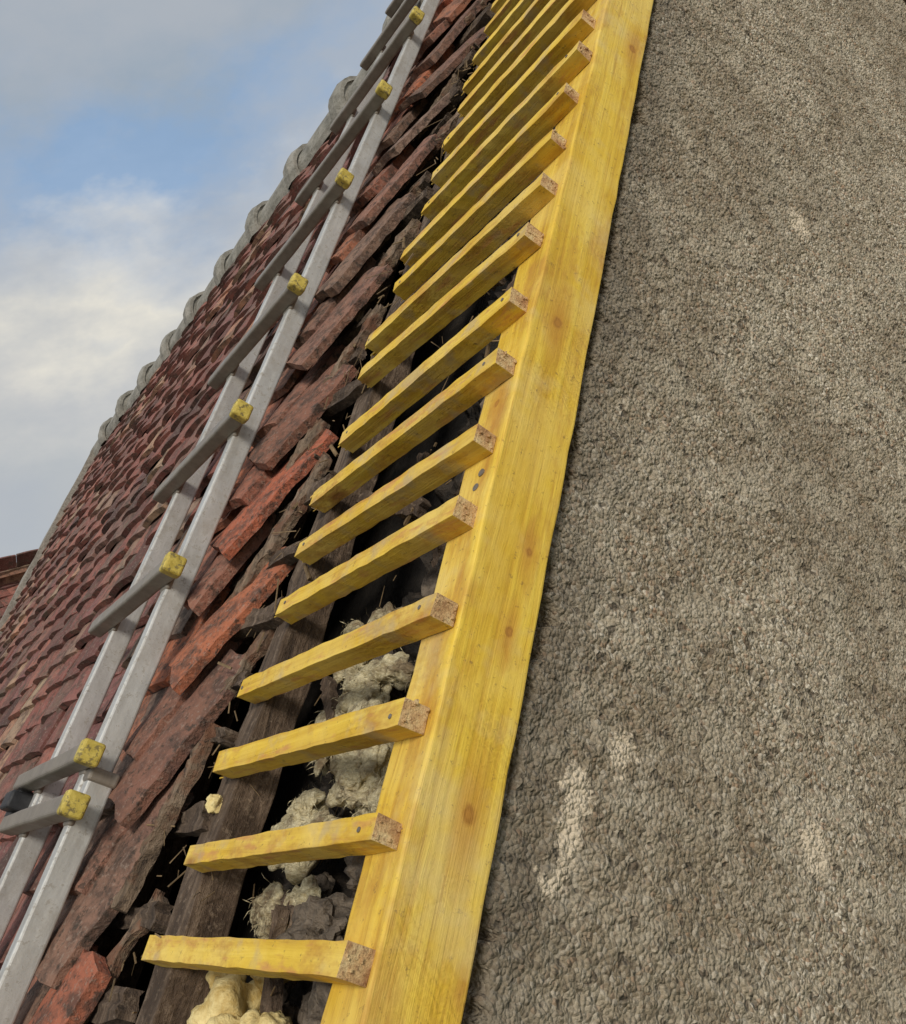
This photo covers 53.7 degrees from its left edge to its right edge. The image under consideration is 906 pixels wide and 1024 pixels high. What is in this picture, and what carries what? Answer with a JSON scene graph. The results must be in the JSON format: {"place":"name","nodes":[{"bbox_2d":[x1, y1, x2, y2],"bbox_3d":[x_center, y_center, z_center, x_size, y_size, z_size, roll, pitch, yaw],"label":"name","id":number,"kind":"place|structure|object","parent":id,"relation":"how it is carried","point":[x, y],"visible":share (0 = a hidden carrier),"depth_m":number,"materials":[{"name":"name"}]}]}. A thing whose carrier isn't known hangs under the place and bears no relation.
{"place":"outdoors","nodes":[
{"label":"outdoors","id":0,"kind":"place"},
{"bbox_2d":[0,0,391,561],"label":"sky","id":1,"kind":"structure","parent":0,"point":[140,139],"materials":[{"name":"blue"}]},
{"label":"ground","id":2,"kind":"structure","parent":0,"visible":0},
{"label":"walls","id":3,"kind":"object","parent":2,"relation":"on","visible":0},
{"bbox_2d":[0,6,420,969],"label":"roof tiles","id":4,"kind":"object","parent":3,"relation":"attached to","point":[86,568],"visible":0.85,"depth_m":2.85,"materials":[{"name":"tile"}]},
{"bbox_2d":[0,447,94,635],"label":"trim","id":5,"kind":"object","parent":4,"relation":"attached to","point":[42,547],"visible":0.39,"depth_m":5.26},
{"bbox_2d":[0,767,119,1023],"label":"aluminium roof ladder","id":6,"kind":"object","parent":4,"relation":"attached to","point":[78,814],"visible":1,"depth_m":1.17,"materials":[{"name":"grey metal"}]},
{"bbox_2d":[0,0,439,816],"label":"aluminium roof ladder","id":7,"kind":"object","parent":4,"relation":"attached to","point":[332,186],"visible":0.95,"depth_m":1.67,"materials":[{"name":"grey metal"}]},
{"bbox_2d":[90,0,471,456],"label":"ridge tiles","id":8,"kind":"object","parent":4,"relation":"on","point":[299,159],"visible":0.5,"depth_m":3.73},
{"bbox_2d":[14,0,486,1023],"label":"torn edge tiles","id":9,"kind":"object","parent":3,"relation":"attached to","point":[186,700],"visible":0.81,"depth_m":1.42,"materials":[{"name":"tile"}]},
{"bbox_2d":[83,0,489,1023],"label":"rotten boards","id":10,"kind":"object","parent":3,"relation":"attached to","point":[165,820],"visible":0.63,"depth_m":1.35,"materials":[{"name":"brown wood"}]},
{"bbox_2d":[108,0,518,1023],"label":"wood splinters","id":11,"kind":"object","parent":3,"relation":"attached to","point":[306,570],"visible":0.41,"depth_m":1.33,"materials":[{"name":"wood"}]},
{"bbox_2d":[88,0,542,1023],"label":"old battens","id":12,"kind":"object","parent":3,"relation":"attached to","point":[122,1006],"visible":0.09,"depth_m":1.23,"materials":[{"name":"brown wood"}]},
{"bbox_2d":[87,14,555,1023],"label":"old rafters","id":13,"kind":"object","parent":3,"relation":"on","point":[175,994],"visible":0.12,"depth_m":1.16,"materials":[{"name":"brown wood"}]},
{"bbox_2d":[134,149,520,1023],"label":"roof underlay","id":14,"kind":"object","parent":3,"relation":"on","point":[362,603],"depth_m":1.73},
{"bbox_2d":[276,398,484,1023],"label":"rubble stones","id":15,"kind":"object","parent":3,"relation":"on","point":[326,915],"visible":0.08,"depth_m":0.85,"materials":[{"name":"grey stone"}]},
{"bbox_2d":[279,127,554,1007],"bbox_3d":[-0.089,0.464,0.960,0.239,5.400,0.470,30,-35,-24],"label":"wall head debris","id":16,"kind":"object","parent":3,"relation":"attached to","point":[336,867],"depth_m":1.20,"materials":[{"name":"grey stone"}]},
{"bbox_2d":[249,602,414,938],"bbox_3d":[-0.153,0.374,0.976,0.121,0.686,0.315,30,-35,-24],"label":"insulation wool","id":17,"kind":"object","parent":16,"relation":"on","point":[367,758],"visible":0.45,"depth_m":1.00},
{"bbox_2d":[187,794,292,1023],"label":"foam lumps","id":18,"kind":"object","parent":17,"relation":"attached to","point":[232,999],"visible":0.72,"depth_m":0.91,"materials":[{"name":"beige plastic"}]},
{"bbox_2d":[244,602,414,938],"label":"insulation fibres","id":19,"kind":"object","parent":17,"relation":"on","point":[381,686],"visible":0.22,"depth_m":1.02,"materials":[{"name":"fabric"}]},
{"bbox_2d":[321,0,653,1023],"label":"barge board","id":20,"kind":"object","parent":3,"relation":"attached to","point":[417,910],"visible":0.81,"depth_m":0.84,"materials":[{"name":"wood"}]},
{"bbox_2d":[141,935,375,987],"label":"timber batten","id":21,"kind":"object","parent":20,"relation":"attached to","point":[346,962],"visible":1,"depth_m":0.75,"materials":[{"name":"yellow wood"}]},
{"bbox_2d":[184,812,402,872],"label":"timber batten","id":22,"kind":"object","parent":20,"relation":"attached to","point":[370,833],"visible":1,"depth_m":0.80,"materials":[{"name":"wood"}]},
{"bbox_2d":[213,697,429,778],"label":"timber batten","id":23,"kind":"object","parent":20,"relation":"attached to","point":[401,719],"visible":1,"depth_m":0.86,"materials":[{"name":"wood"}]},
{"bbox_2d":[237,593,457,703],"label":"timber batten","id":24,"kind":"object","parent":20,"relation":"attached to","point":[429,615],"visible":1,"depth_m":0.92,"materials":[{"name":"wood"}]},
{"bbox_2d":[274,495,477,624],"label":"timber batten","id":25,"kind":"object","parent":20,"relation":"attached to","point":[450,519],"visible":1,"depth_m":0.98,"materials":[{"name":"wood"}]},
{"bbox_2d":[294,424,495,564],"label":"timber batten","id":26,"kind":"object","parent":20,"relation":"attached to","point":[470,447],"visible":1,"depth_m":1.03,"materials":[{"name":"wood"}]},
{"bbox_2d":[309,348,516,512],"bbox_3d":[-0.071,-0.087,1.142,0.028,0.034,0.454,30,-35,-24],"label":"timber batten","id":27,"kind":"object","parent":20,"relation":"attached to","point":[492,371],"visible":1,"depth_m":1.09,"materials":[{"name":"wood"}]},
{"bbox_2d":[338,287,528,452],"bbox_3d":[-0.043,-0.173,1.187,0.030,0.033,0.421,30,-35,-24],"label":"timber batten","id":28,"kind":"object","parent":20,"relation":"attached to","point":[494,320],"visible":1,"depth_m":1.14,"materials":[{"name":"wood"}]},
{"bbox_2d":[358,222,543,387],"bbox_3d":[-0.020,-0.274,1.256,0.028,0.033,0.428,30,-35,-24],"label":"timber batten","id":29,"kind":"object","parent":20,"relation":"attached to","point":[524,243],"visible":1,"depth_m":1.21,"materials":[{"name":"wood"}]},
{"bbox_2d":[365,172,557,355],"bbox_3d":[-0.007,-0.344,1.307,0.030,0.030,0.452,30,-35,-24],"label":"timber batten","id":30,"kind":"object","parent":20,"relation":"attached to","point":[527,204],"visible":0.98,"depth_m":1.26,"materials":[{"name":"wood"}]},
{"bbox_2d":[393,129,566,300],"bbox_3d":[0.024,-0.431,1.347,0.030,0.025,0.411,30,-35,-24],"label":"timber batten","id":31,"kind":"object","parent":20,"relation":"attached to","point":[536,160],"visible":1,"depth_m":1.31,"materials":[{"name":"wood"}]},
{"bbox_2d":[400,82,579,266],"bbox_3d":[0.041,-0.513,1.415,0.030,0.030,0.448,30,-35,-24],"label":"timber batten","id":32,"kind":"object","parent":20,"relation":"attached to","point":[556,108],"visible":0.97,"depth_m":1.37,"materials":[{"name":"wood"}]},
{"bbox_2d":[490,0,506,13],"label":"timber batten","id":33,"kind":"object","parent":20,"relation":"attached to","point":[497,5],"visible":0.65,"depth_m":1.97,"materials":[{"name":"wood"}]},
{"bbox_2d":[484,0,519,36],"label":"timber batten","id":34,"kind":"object","parent":20,"relation":"attached to","point":[501,14],"visible":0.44,"depth_m":1.89,"materials":[{"name":"wood"}]},
{"bbox_2d":[471,0,533,66],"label":"timber batten","id":35,"kind":"object","parent":20,"relation":"attached to","point":[514,15],"visible":0.82,"depth_m":1.80,"materials":[{"name":"wood"}]},
{"bbox_2d":[461,0,549,95],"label":"timber batten","id":36,"kind":"object","parent":20,"relation":"attached to","point":[512,35],"visible":0.8,"depth_m":1.72,"materials":[{"name":"wood"}]},
{"bbox_2d":[421,41,592,220],"bbox_3d":[0.071,-0.600,1.456,0.030,0.033,0.430,30,-35,-24],"label":"timber batten","id":37,"kind":"object","parent":20,"relation":"attached to","point":[571,64],"visible":0.95,"depth_m":1.41,"materials":[{"name":"wood"}]},
{"bbox_2d":[457,0,568,117],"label":"timber batten","id":38,"kind":"object","parent":20,"relation":"attached to","point":[551,9],"visible":0.73,"depth_m":1.63,"materials":[{"name":"yellow wood"}]},
{"bbox_2d":[431,9,595,187],"bbox_3d":[0.086,-0.679,1.510,0.030,0.025,0.420,30,-35,-24],"label":"timber batten","id":39,"kind":"object","parent":20,"relation":"attached to","point":[580,26],"visible":0.92,"depth_m":1.47,"materials":[{"name":"wood"}]},
{"bbox_2d":[442,0,595,156],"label":"timber batten","id":40,"kind":"object","parent":20,"relation":"attached to","point":[542,41],"visible":0.95,"depth_m":1.55,"materials":[{"name":"wood"}]},
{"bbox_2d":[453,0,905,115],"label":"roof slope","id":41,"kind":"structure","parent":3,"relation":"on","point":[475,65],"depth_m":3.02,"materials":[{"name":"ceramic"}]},
{"bbox_2d":[461,0,905,1023],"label":"gable render","id":42,"kind":"object","parent":3,"relation":"attached to","point":[703,816],"visible":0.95,"depth_m":1.10,"materials":[{"name":"grey concrete"}]},
{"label":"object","id":43,"kind":"object","parent":2,"relation":"on","visible":0},
{"bbox_2d":[0,549,37,619],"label":"tiles","id":44,"kind":"object","parent":43,"relation":"on","point":[9,584],"visible":0.03,"depth_m":6.01,"materials":[{"name":"tile"}]},
{"bbox_2d":[0,568,27,577],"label":"ridge","id":45,"kind":"structure","parent":44,"relation":"on","point":[16,572],"depth_m":6.03,"materials":[{"name":"ceramic"}]}
]}

